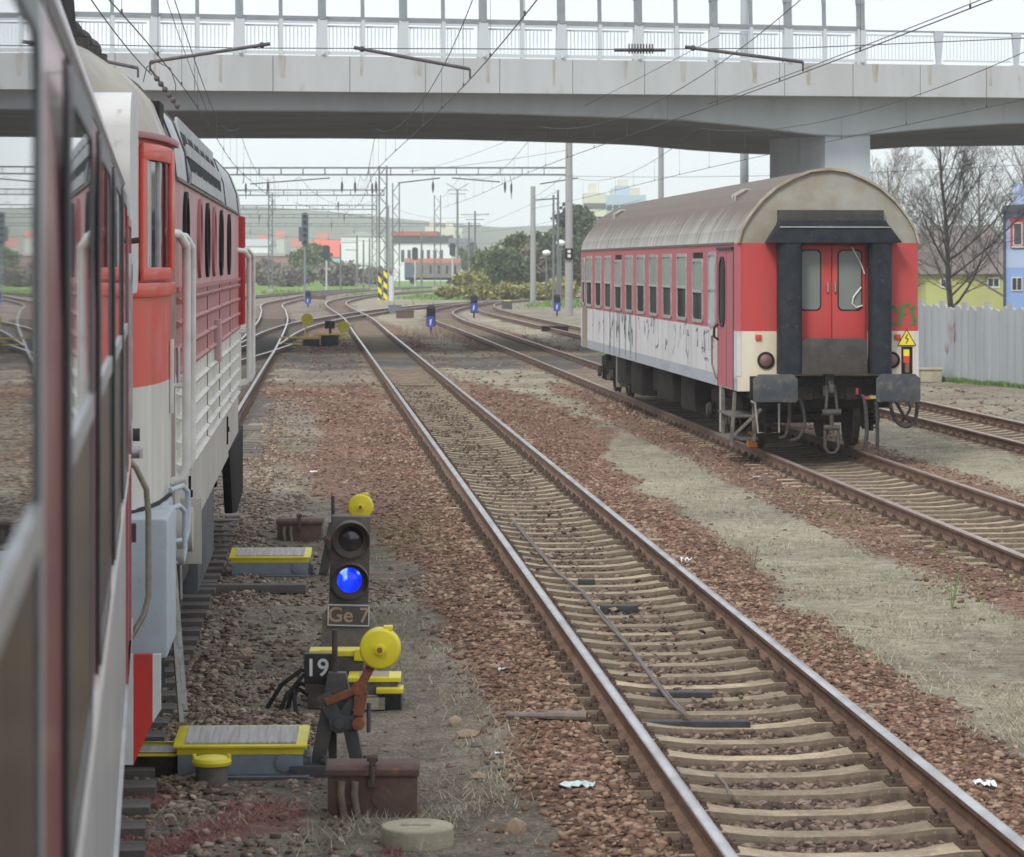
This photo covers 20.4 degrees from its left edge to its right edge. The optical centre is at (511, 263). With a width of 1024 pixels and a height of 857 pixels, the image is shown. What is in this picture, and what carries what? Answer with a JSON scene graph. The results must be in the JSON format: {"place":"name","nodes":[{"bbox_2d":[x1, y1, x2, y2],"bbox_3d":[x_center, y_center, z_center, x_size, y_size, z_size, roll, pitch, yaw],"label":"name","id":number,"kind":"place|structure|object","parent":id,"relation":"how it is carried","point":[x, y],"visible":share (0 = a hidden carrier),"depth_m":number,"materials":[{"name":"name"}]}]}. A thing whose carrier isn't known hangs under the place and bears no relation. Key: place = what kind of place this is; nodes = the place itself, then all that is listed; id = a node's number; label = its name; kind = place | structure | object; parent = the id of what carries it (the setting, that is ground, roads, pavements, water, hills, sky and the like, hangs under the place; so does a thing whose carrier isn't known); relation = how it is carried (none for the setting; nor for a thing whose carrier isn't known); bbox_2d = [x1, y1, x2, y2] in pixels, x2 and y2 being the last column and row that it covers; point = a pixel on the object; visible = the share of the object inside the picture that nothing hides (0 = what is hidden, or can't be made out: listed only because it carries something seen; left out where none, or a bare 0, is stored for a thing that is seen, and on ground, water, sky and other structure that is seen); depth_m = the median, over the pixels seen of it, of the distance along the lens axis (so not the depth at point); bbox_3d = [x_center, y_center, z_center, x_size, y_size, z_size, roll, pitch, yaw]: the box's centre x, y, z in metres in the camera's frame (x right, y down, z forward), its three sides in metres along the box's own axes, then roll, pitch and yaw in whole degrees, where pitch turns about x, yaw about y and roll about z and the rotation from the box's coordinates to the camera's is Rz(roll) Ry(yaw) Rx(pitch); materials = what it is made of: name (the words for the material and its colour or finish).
{"place":"outdoors","nodes":[
{"label":"outdoors","id":0,"kind":"place"},
{"bbox_2d":[236,189,383,211],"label":"portal boom","id":1,"kind":"object","parent":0,"point":[317,190],"visible":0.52,"depth_m":229.78,"materials":[{"name":"metal"}]},
{"bbox_2d":[74,0,1023,230],"label":"sky","id":2,"kind":"structure","parent":0,"point":[609,161],"materials":[{"name":"white"}]},
{"bbox_2d":[120,272,1023,856],"bbox_3d":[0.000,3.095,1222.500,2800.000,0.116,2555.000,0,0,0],"label":"ground","id":3,"kind":"structure","parent":0,"point":[406,726],"depth_m":28.02,"materials":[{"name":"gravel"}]},
{"bbox_2d":[124,742,177,776],"bbox_3d":[-2.481,3.045,17.537,0.895,0.150,0.410,0,0,0],"label":"rod cover","id":4,"kind":"object","parent":3,"relation":"on","point":[161,757],"visible":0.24,"depth_m":17.34,"materials":[{"name":"metal"}]},
{"bbox_2d":[192,754,231,786],"bbox_3d":[-1.804,3.047,17.123,0.240,0.205,0.240,0,0,0],"label":"cable pot","id":5,"kind":"object","parent":3,"relation":"on","point":[212,769],"visible":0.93,"depth_m":17.04,"materials":[{"name":"yellow paint"}]},
{"bbox_2d":[173,725,312,780],"bbox_3d":[-1.643,3.002,17.495,0.835,0.276,0.490,0,0,-2],"label":"point machine","id":6,"kind":"object","parent":3,"relation":"on","point":[265,752],"visible":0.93,"depth_m":17.31,"materials":[{"name":"yellow paint"}]},
{"bbox_2d":[200,583,306,592],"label":"wooden beam","id":7,"kind":"structure","parent":3,"relation":"on","point":[272,587],"depth_m":27.00,"materials":[{"name":"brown wood"}]},
{"bbox_2d":[245,239,276,252],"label":"white hall","id":8,"kind":"structure","parent":3,"relation":"on","point":[257,245],"depth_m":623.32,"materials":[{"name":"grey"}]},
{"bbox_2d":[245,255,283,285],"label":"bush","id":9,"kind":"object","parent":3,"relation":"on","point":[261,272],"visible":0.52,"depth_m":408.43,"materials":[{"name":"grey plant"}]},
{"bbox_2d":[120,782,413,856],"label":"reddish weeds","id":10,"kind":"object","parent":3,"relation":"on","point":[182,836],"visible":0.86,"depth_m":15.72,"materials":[{"name":"red plant"}]},
{"bbox_2d":[241,344,298,368],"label":"railway track","id":11,"kind":"structure","parent":3,"relation":"on","point":[261,355],"depth_m":97.70,"materials":[{"name":"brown metal"}]},
{"bbox_2d":[229,547,313,576],"bbox_3d":[-2.409,3.002,28.614,0.835,0.276,0.490,0,0,-2],"label":"point machine","id":12,"kind":"object","parent":3,"relation":"on","point":[283,561],"visible":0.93,"depth_m":28.43,"materials":[{"name":"yellow paint"}]},
{"bbox_2d":[119,285,450,856],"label":"railway track","id":13,"kind":"structure","parent":3,"relation":"on","point":[193,611],"depth_m":26.23,"materials":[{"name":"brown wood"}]},
{"bbox_2d":[0,0,150,856],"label":"passenger coach","id":14,"kind":"object","parent":13,"relation":"on","point":[69,435],"visible":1,"depth_m":4.14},
{"bbox_2d":[0,0,42,856],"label":"window","id":15,"kind":"structure","parent":14,"relation":"in","point":[21,504],"depth_m":2.72,"materials":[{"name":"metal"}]},
{"bbox_2d":[68,66,94,856],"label":"window","id":16,"kind":"structure","parent":14,"relation":"in","point":[81,395],"depth_m":4.86,"materials":[{"name":"glass"}]},
{"bbox_2d":[99,134,111,665],"bbox_3d":[-1.034,0.315,7.276,0.014,1.230,1.562,0,0,-7],"label":"window","id":17,"kind":"structure","parent":14,"relation":"in","point":[105,183],"depth_m":7.23,"materials":[{"name":"glass"}]},
{"bbox_2d":[114,168,121,559],"bbox_3d":[-1.323,0.315,9.602,0.014,1.230,1.512,0,0,-7],"label":"window","id":18,"kind":"structure","parent":14,"relation":"in","point":[117,181],"depth_m":9.61,"materials":[{"name":"glass"}]},
{"bbox_2d":[123,188,127,499],"bbox_3d":[-1.600,0.315,11.827,0.014,1.230,1.361,0,0,-7],"label":"window","id":19,"kind":"structure","parent":14,"relation":"in","point":[125,325],"depth_m":11.85,"materials":[{"name":"glass"}]},
{"bbox_2d":[126,216,142,683],"bbox_3d":[-1.814,0.865,13.730,0.070,2.170,1.562,0,0,-7],"label":"door","id":20,"kind":"structure","parent":14,"relation":"in","point":[136,452],"depth_m":13.35,"materials":[{"name":"metal"}]},
{"bbox_2d":[60,0,254,764],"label":"diesel locomotive","id":21,"kind":"object","parent":13,"relation":"on","point":[190,251],"visible":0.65,"depth_m":18.07,"materials":[{"name":"red metal"}]},
{"bbox_2d":[139,142,174,280],"bbox_3d":[-2.161,-0.310,17.373,0.086,0.820,1.049,0,0,3],"label":"window","id":22,"kind":"structure","parent":21,"relation":"in","point":[152,267],"depth_m":17.24,"materials":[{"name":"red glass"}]},
{"bbox_2d":[404,258,460,283],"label":"goods wagon","id":23,"kind":"object","parent":13,"relation":"on","point":[428,268],"visible":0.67,"depth_m":398.60,"materials":[{"name":"grey"}]},
{"bbox_2d":[269,263,309,286],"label":"bush","id":24,"kind":"object","parent":3,"relation":"on","point":[290,275],"visible":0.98,"depth_m":387.83,"materials":[{"name":"grey plant"}]},
{"bbox_2d":[276,514,323,541],"bbox_3d":[-2.397,3.018,32.239,0.524,0.406,0.336,0,0,0],"label":"iron chest","id":25,"kind":"object","parent":3,"relation":"on","point":[299,527],"visible":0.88,"depth_m":32.13,"materials":[{"name":"brown metal"}]},
{"bbox_2d":[299,213,307,299],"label":"signal mast","id":26,"kind":"object","parent":3,"relation":"on","point":[303,233],"visible":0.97,"depth_m":238.63,"materials":[{"name":"grey metal"}]},
{"bbox_2d":[284,239,332,284],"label":"leafy tree","id":27,"kind":"object","parent":3,"relation":"on","point":[314,253],"visible":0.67,"depth_m":418.19,"materials":[{"name":"green plant"}]},
{"bbox_2d":[277,313,353,346],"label":"point machine","id":28,"kind":"object","parent":3,"relation":"on","point":[330,339],"visible":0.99,"depth_m":107.84,"materials":[{"name":"yellow paint"}]},
{"bbox_2d":[121,395,519,856],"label":"tan ballast","id":29,"kind":"structure","parent":3,"relation":"on","point":[214,696],"depth_m":22.44,"materials":[{"name":"gravel"}]},
{"bbox_2d":[304,652,336,758],"bbox_3d":[-1.180,2.750,17.581,0.200,0.700,0.080,0,0,0],"label":"number plate","id":30,"kind":"object","parent":3,"relation":"on","point":[317,667],"visible":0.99,"depth_m":17.55,"materials":[{"name":"black metal"}]},
{"bbox_2d":[265,647,403,712],"bbox_3d":[-1.251,2.941,20.160,0.973,0.382,0.790,0,0,-1],"label":"point heater unit","id":31,"kind":"object","parent":3,"relation":"on","point":[385,689],"visible":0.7,"depth_m":19.98,"materials":[{"name":"metal"}]},
{"bbox_2d":[312,259,368,285],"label":"bush","id":32,"kind":"object","parent":3,"relation":"on","point":[348,273],"visible":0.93,"depth_m":398.09,"materials":[{"name":"grey plant"}]},
{"bbox_2d":[310,493,373,575],"bbox_3d":[-1.720,2.744,28.464,0.680,0.932,0.392,0,0,0],"label":"point lever","id":33,"kind":"object","parent":3,"relation":"on","point":[360,504],"visible":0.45,"depth_m":28.38,"materials":[{"name":"yellow paint"}]},
{"bbox_2d":[289,625,400,777],"bbox_3d":[-1.015,2.664,17.424,0.680,0.932,0.392,0,0,0],"label":"point lever","id":34,"kind":"object","parent":3,"relation":"on","point":[342,703],"visible":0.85,"depth_m":17.35,"materials":[{"name":"yellow paint"}]},
{"bbox_2d":[321,514,373,646],"bbox_3d":[-1.289,2.600,22.557,0.420,1.200,0.410,2,0,-4],"label":"dwarf signal","id":35,"kind":"object","parent":3,"relation":"on","point":[348,614],"visible":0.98,"depth_m":22.52,"materials":[{"name":"metal"}]},
{"bbox_2d":[341,231,385,268],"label":"white warehouse","id":36,"kind":"structure","parent":3,"relation":"on","point":[348,251],"depth_m":560.00,"materials":[{"name":"grey"}]},
{"bbox_2d":[325,755,419,819],"bbox_3d":[-0.783,2.948,16.060,0.524,0.406,0.336,0,0,-1],"label":"iron chest","id":37,"kind":"object","parent":3,"relation":"on","point":[372,784],"visible":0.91,"depth_m":15.95,"materials":[{"name":"brown metal"}]},
{"bbox_2d":[377,166,388,304],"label":"lattice mast","id":38,"kind":"object","parent":3,"relation":"on","point":[382,301],"visible":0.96,"depth_m":217.81,"materials":[{"name":"metal"}]},
{"bbox_2d":[241,297,580,347],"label":"railway track","id":39,"kind":"structure","parent":3,"relation":"on","point":[317,323],"depth_m":142.84,"materials":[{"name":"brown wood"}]},
{"bbox_2d":[381,818,453,850],"bbox_3d":[-0.508,3.072,15.267,0.390,0.156,0.390,0,0,0],"label":"concrete disc","id":40,"kind":"object","parent":3,"relation":"on","point":[419,834],"visible":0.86,"depth_m":15.13,"materials":[{"name":"beige concrete"}]},
{"bbox_2d":[261,287,580,309],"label":"verge grass","id":41,"kind":"structure","parent":3,"relation":"on","point":[578,301],"depth_m":254.47,"materials":[{"name":"green plant"}]},
{"bbox_2d":[391,231,453,280],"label":"depot building","id":42,"kind":"structure","parent":3,"relation":"on","point":[415,236],"depth_m":520.00,"materials":[{"name":"grey paint"}]},
{"bbox_2d":[316,319,535,349],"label":"dead weeds","id":43,"kind":"object","parent":3,"relation":"on","point":[432,332],"visible":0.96,"depth_m":121.57,"materials":[{"name":"brown plant"}]},
{"bbox_2d":[446,183,468,257],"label":"thin mast","id":44,"kind":"object","parent":3,"relation":"on","point":[457,232],"visible":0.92,"depth_m":429.94,"materials":[{"name":"metal"}]},
{"bbox_2d":[245,223,479,234],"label":"portal boom","id":45,"kind":"object","parent":44,"relation":"attached to","point":[357,226],"visible":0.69,"depth_m":429.77,"materials":[{"name":"metal"}]},
{"bbox_2d":[450,268,490,296],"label":"bush","id":46,"kind":"object","parent":3,"relation":"on","point":[464,278],"visible":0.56,"depth_m":250.85,"materials":[{"name":"yellow plant"}]},
{"bbox_2d":[475,239,529,284],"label":"leafy tree","id":47,"kind":"object","parent":3,"relation":"on","point":[503,264],"visible":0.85,"depth_m":260.94,"materials":[{"name":"green plant"}]},
{"bbox_2d":[482,280,523,299],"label":"bush","id":48,"kind":"object","parent":3,"relation":"on","point":[508,290],"visible":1,"depth_m":234.99,"materials":[{"name":"yellow plant"}]},
{"bbox_2d":[499,231,539,251],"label":"leafy tree","id":49,"kind":"object","parent":3,"relation":"on","point":[516,241],"visible":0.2,"depth_m":269.37,"materials":[{"name":"green plant"}]},
{"bbox_2d":[530,186,535,303],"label":"concrete pole","id":50,"kind":"object","parent":3,"relation":"on","point":[532,254],"visible":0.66,"depth_m":223.49,"materials":[{"name":"grey concrete"}]},
{"bbox_2d":[519,242,551,284],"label":"leafy tree","id":51,"kind":"object","parent":3,"relation":"on","point":[540,266],"visible":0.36,"depth_m":267.15,"materials":[{"name":"green plant"}]},
{"bbox_2d":[75,0,1023,179],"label":"road bridge","id":52,"kind":"structure","parent":3,"relation":"on","point":[321,94],"depth_m":94.80,"materials":[{"name":"concrete"}]},
{"bbox_2d":[536,230,564,284],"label":"leafy tree","id":53,"kind":"object","parent":3,"relation":"on","point":[545,242],"visible":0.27,"depth_m":279.09,"materials":[{"name":"green plant"}]},
{"bbox_2d":[565,143,572,314],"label":"concrete pole","id":54,"kind":"object","parent":3,"relation":"on","point":[568,240],"visible":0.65,"depth_m":173.03,"materials":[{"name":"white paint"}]},
{"bbox_2d":[250,177,577,191],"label":"cross span","id":55,"kind":"object","parent":54,"relation":"attached to","point":[398,182],"visible":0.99,"depth_m":173.56,"materials":[{"name":"grey metal"}]},
{"bbox_2d":[547,203,600,289],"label":"leafy tree","id":56,"kind":"object","parent":3,"relation":"on","point":[582,226],"visible":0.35,"depth_m":283.29,"materials":[{"name":"green plant"}]},
{"bbox_2d":[389,376,778,705],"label":"spilt ballast","id":57,"kind":"structure","parent":3,"relation":"on","point":[657,671],"depth_m":37.21,"materials":[{"name":"gravel"}]},
{"bbox_2d":[209,410,1023,856],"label":"shoulder ballast","id":58,"kind":"structure","parent":3,"relation":"on","point":[589,746],"depth_m":21.98,"materials":[{"name":"gravel"}]},
{"bbox_2d":[506,710,587,720],"bbox_3d":[0.233,3.022,19.105,0.553,0.070,0.069,0,0,13],"label":"pipe","id":59,"kind":"object","parent":58,"relation":"on","point":[560,715],"visible":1,"depth_m":19.07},
{"bbox_2d":[241,333,1023,424],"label":"distant gravel","id":60,"kind":"structure","parent":3,"relation":"on","point":[358,407],"depth_m":66.90,"materials":[{"name":"gravel"}]},
{"bbox_2d":[325,290,1023,856],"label":"railway track","id":61,"kind":"structure","parent":3,"relation":"on","point":[889,766],"depth_m":20.94,"materials":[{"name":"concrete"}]},
{"bbox_2d":[511,519,689,716],"bbox_3d":[0.611,3.038,26.507,0.120,0.021,14.724,0,0,-5],"label":"cable","id":62,"kind":"object","parent":61,"relation":"on","point":[664,692],"visible":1,"depth_m":23.74,"materials":[{"name":"grey metal"}]},
{"bbox_2d":[650,690,711,697],"bbox_3d":[1.212,3.103,20.443,0.445,0.075,0.100,0,0,0],"label":"cable duct","id":63,"kind":"object","parent":61,"relation":"on","point":[684,693],"visible":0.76,"depth_m":20.39,"materials":[{"name":"black rubber"}]},
{"bbox_2d":[641,719,749,727],"bbox_3d":[1.229,3.103,19.145,0.739,0.075,0.100,0,0,0],"label":"cable duct","id":64,"kind":"object","parent":61,"relation":"on","point":[720,723],"visible":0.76,"depth_m":19.10,"materials":[{"name":"black rubber"}]},
{"bbox_2d":[423,408,945,852],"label":"track ballast","id":65,"kind":"structure","parent":3,"relation":"on","point":[867,844],"depth_m":18.31,"materials":[{"name":"stone"}]},
{"bbox_2d":[425,299,1023,577],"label":"railway track","id":66,"kind":"structure","parent":3,"relation":"on","point":[992,512],"depth_m":41.01,"materials":[{"name":"brown metal"}]},
{"bbox_2d":[580,168,919,453],"bbox_3d":[3.893,0.733,54.914,2.894,4.390,24.602,0,0,-4],"label":"passenger coach","id":67,"kind":"object","parent":66,"relation":"on","point":[753,306],"visible":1,"depth_m":43.38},
{"bbox_2d":[595,256,601,307],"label":"window","id":68,"kind":"structure","parent":67,"relation":"in","point":[598,260],"depth_m":63.10,"materials":[{"name":"glass"}]},
{"bbox_2d":[604,256,610,309],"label":"window","id":69,"kind":"structure","parent":67,"relation":"in","point":[607,259],"depth_m":61.26,"materials":[{"name":"glass"}]},
{"bbox_2d":[614,260,621,310],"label":"window","id":70,"kind":"structure","parent":67,"relation":"in","point":[617,263],"depth_m":59.18,"materials":[{"name":"glass"}]},
{"bbox_2d":[625,255,632,312],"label":"window","id":71,"kind":"structure","parent":67,"relation":"in","point":[628,258],"depth_m":57.22,"materials":[{"name":"glass"}]},
{"bbox_2d":[636,255,644,313],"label":"window","id":72,"kind":"structure","parent":67,"relation":"in","point":[640,284],"depth_m":55.23,"materials":[{"name":"glass"}]},
{"bbox_2d":[649,254,657,315],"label":"window","id":73,"kind":"structure","parent":67,"relation":"in","point":[653,258],"depth_m":53.36,"materials":[{"name":"glass"}]},
{"bbox_2d":[662,254,671,317],"bbox_3d":[2.779,0.395,51.370,0.029,1.150,1.200,0,0,-4],"label":"window","id":74,"kind":"structure","parent":67,"relation":"in","point":[666,258],"depth_m":51.34,"materials":[{"name":"glass"}]},
{"bbox_2d":[676,254,686,320],"bbox_3d":[2.944,0.395,49.414,0.029,1.150,1.200,0,0,-4],"label":"window","id":75,"kind":"structure","parent":67,"relation":"in","point":[681,259],"depth_m":49.46,"materials":[{"name":"glass"}]},
{"bbox_2d":[692,259,702,322],"bbox_3d":[3.091,0.440,47.454,0.029,1.060,1.200,0,0,-4],"label":"window","id":76,"kind":"structure","parent":67,"relation":"in","point":[697,264],"depth_m":47.48,"materials":[{"name":"glass"}]},
{"bbox_2d":[708,251,715,327],"bbox_3d":[3.208,0.410,45.807,0.026,1.220,0.800,0,0,-4],"label":"window","id":77,"kind":"structure","parent":67,"relation":"in","point":[711,255],"depth_m":45.77,"materials":[{"name":"glass"}]},
{"bbox_2d":[713,247,733,389],"bbox_3d":[3.289,0.835,44.390,0.099,2.190,1.640,0,0,-4],"label":"door","id":78,"kind":"structure","parent":67,"relation":"in","point":[725,255],"depth_m":44.38,"materials":[{"name":"red metal"}]},
{"bbox_2d":[802,246,830,340],"bbox_3d":[4.615,0.680,43.239,0.495,1.920,0.066,0,0,-4],"label":"end door","id":79,"kind":"structure","parent":67,"relation":"in","point":[816,260],"depth_m":43.24,"materials":[{"name":"red metal"}]},
{"bbox_2d":[832,246,864,338],"bbox_3d":[5.103,0.680,43.272,0.500,1.920,0.066,0,0,-4],"label":"end door","id":80,"kind":"structure","parent":67,"relation":"in","point":[848,321],"depth_m":43.28,"materials":[{"name":"red metal"}]},
{"bbox_2d":[740,0,748,183],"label":"lighting column","id":81,"kind":"structure","parent":3,"relation":"on","point":[744,171],"depth_m":120.86,"materials":[{"name":"grey metal"}]},
{"bbox_2d":[478,296,1023,459],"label":"railway track","id":82,"kind":"structure","parent":3,"relation":"on","point":[990,432],"depth_m":54.94,"materials":[{"name":"brown metal"}]},
{"bbox_2d":[577,404,1023,602],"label":"siding ballast","id":83,"kind":"structure","parent":3,"relation":"on","point":[993,579],"depth_m":36.01,"materials":[{"name":"gravel"}]},
{"bbox_2d":[870,147,999,286],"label":"bare tree","id":84,"kind":"object","parent":3,"relation":"on","point":[905,167],"visible":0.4,"depth_m":159.46,"materials":[{"name":"brown plant"}]},
{"bbox_2d":[882,146,1023,307],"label":"bare tree","id":85,"kind":"object","parent":3,"relation":"on","point":[946,258],"visible":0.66,"depth_m":122.31,"materials":[{"name":"brown plant"}]},
{"bbox_2d":[918,247,1002,309],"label":"yellow house","id":86,"kind":"structure","parent":3,"relation":"on","point":[931,294],"depth_m":158.00,"materials":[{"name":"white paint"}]},
{"bbox_2d":[919,226,1002,246],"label":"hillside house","id":87,"kind":"structure","parent":3,"relation":"on","point":[942,245],"depth_m":217.79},
{"bbox_2d":[909,146,1023,296],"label":"bare tree","id":88,"kind":"object","parent":3,"relation":"on","point":[998,211],"visible":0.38,"depth_m":148.75,"materials":[{"name":"brown plant"}]},
{"bbox_2d":[916,146,1022,246],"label":"bare tree","id":89,"kind":"object","parent":3,"relation":"on","point":[980,204],"visible":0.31,"depth_m":184.63,"materials":[{"name":"brown plant"}]},
{"bbox_2d":[918,300,1023,385],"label":"concrete fence","id":90,"kind":"object","parent":3,"relation":"on","point":[984,343],"visible":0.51,"depth_m":74.10,"materials":[{"name":"grey concrete"}]},
{"bbox_2d":[1001,184,1023,309],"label":"blue house","id":91,"kind":"structure","parent":3,"relation":"on","point":[1013,273],"depth_m":134.88,"materials":[{"name":"blue"}]},
{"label":"lattice mast","id":92,"kind":"object","parent":3,"relation":"on","visible":0},
{"bbox_2d":[224,167,564,198],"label":"portal boom","id":93,"kind":"object","parent":92,"relation":"attached to","point":[368,174],"visible":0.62,"depth_m":173.83,"materials":[{"name":"metal"}]},
{"bbox_2d":[138,389,1023,856],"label":"dry grass","id":94,"kind":"structure","parent":0,"point":[494,789],"depth_m":22.88,"materials":[{"name":"beige plant"}]},
{"bbox_2d":[582,183,605,222],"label":"apartment block","id":95,"kind":"structure","parent":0,"point":[596,202],"depth_m":620.00,"materials":[{"name":"beige concrete"}]},
{"bbox_2d":[240,206,1002,271],"bbox_3d":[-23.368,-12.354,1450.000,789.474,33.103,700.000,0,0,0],"label":"hills","id":96,"kind":"structure","parent":0,"point":[487,238],"depth_m":1265.80,"materials":[{"name":"green plant"}]},
{"bbox_2d":[606,186,645,213],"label":"apartment block","id":97,"kind":"structure","parent":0,"point":[621,196],"depth_m":640.00,"materials":[{"name":"blue"}]},
{"bbox_2d":[942,376,1023,388],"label":"fence foot grass","id":98,"kind":"structure","parent":0,"point":[974,381],"depth_m":73.38,"materials":[{"name":"green plant"}]},
{"bbox_3d":[9.992,-1.500,42.000,0.332,9.600,0.340,0,0,0],"label":"concrete pole","id":99,"kind":"object","parent":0,"visible":0},
{"bbox_2d":[100,38,1023,78],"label":"cross span","id":100,"kind":"object","parent":99,"relation":"attached to","point":[261,45],"visible":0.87,"depth_m":41.98,"materials":[{"name":"grey metal"}]},
{"bbox_2d":[109,0,274,213],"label":"overhead wire","id":101,"kind":"object","parent":100,"relation":"hanging from","point":[121,12],"visible":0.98,"depth_m":48.65,"materials":[{"name":"grey metal"}]},
{"bbox_2d":[344,0,536,213],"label":"overhead wire","id":102,"kind":"object","parent":100,"relation":"hanging from","point":[525,13],"visible":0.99,"depth_m":50.00,"materials":[{"name":"grey metal"}]},
{"bbox_2d":[443,0,991,207],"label":"overhead wire","id":103,"kind":"object","parent":100,"relation":"hanging from","point":[970,7],"visible":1,"depth_m":48.63,"materials":[{"name":"grey metal"}]},
{"bbox_2d":[532,52,1023,208],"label":"overhead wire","id":104,"kind":"object","parent":100,"relation":"hanging from","point":[818,122],"visible":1,"depth_m":66.98,"materials":[{"name":"grey metal"}]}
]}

